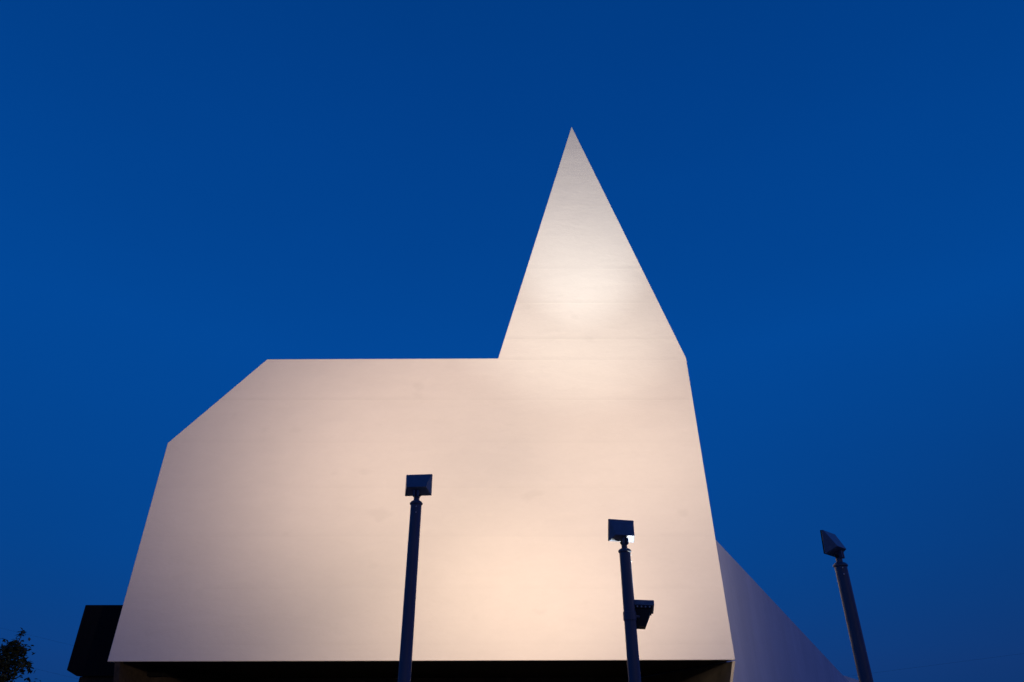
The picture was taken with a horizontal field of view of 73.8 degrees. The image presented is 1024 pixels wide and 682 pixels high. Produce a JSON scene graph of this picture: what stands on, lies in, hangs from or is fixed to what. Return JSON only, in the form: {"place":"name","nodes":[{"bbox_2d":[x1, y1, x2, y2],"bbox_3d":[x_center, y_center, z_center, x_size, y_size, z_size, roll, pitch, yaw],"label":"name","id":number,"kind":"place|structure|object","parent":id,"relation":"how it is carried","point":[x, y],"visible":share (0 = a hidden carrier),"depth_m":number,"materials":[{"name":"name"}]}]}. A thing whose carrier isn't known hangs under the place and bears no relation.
{"place":"outdoors","nodes":[
{"label":"outdoors","id":0,"kind":"place"},
{"bbox_2d":[0,0,1023,681],"label":"sky","id":1,"kind":"structure","parent":0,"point":[820,202],"materials":[{"name":"blue"}]},
{"label":"ground","id":2,"kind":"structure","parent":0,"visible":0},
{"bbox_2d":[0,627,40,681],"bbox_3d":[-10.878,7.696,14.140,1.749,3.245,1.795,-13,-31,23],"label":"tree","id":3,"kind":"object","parent":2,"relation":"on","point":[13,650],"visible":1,"depth_m":14.47,"materials":[{"name":"green plant"}]},
{"bbox_2d":[67,127,858,681],"bbox_3d":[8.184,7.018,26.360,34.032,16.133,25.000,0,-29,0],"label":"church","id":4,"kind":"structure","parent":2,"relation":"on","point":[541,449],"depth_m":14.21,"materials":[{"name":"white concrete"}]},
{"label":"pavement","id":5,"kind":"structure","parent":0,"visible":0},
{"bbox_2d":[398,474,432,681],"bbox_3d":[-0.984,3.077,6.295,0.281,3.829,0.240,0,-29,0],"label":"floodlight pole","id":6,"kind":"object","parent":5,"relation":"on","point":[418,486],"visible":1,"depth_m":6.70,"materials":[{"name":"black metal"}]},
{"bbox_2d":[608,519,653,681],"bbox_3d":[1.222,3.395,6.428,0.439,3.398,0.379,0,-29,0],"label":"floodlight pole","id":7,"kind":"object","parent":5,"relation":"on","point":[637,614],"visible":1,"depth_m":6.77,"materials":[{"name":"black metal"}]},
{"bbox_2d":[820,530,873,681],"bbox_3d":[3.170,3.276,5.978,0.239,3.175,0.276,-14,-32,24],"label":"floodlight pole","id":8,"kind":"object","parent":5,"relation":"on","point":[832,545],"visible":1,"depth_m":6.36,"materials":[{"name":"black metal"}]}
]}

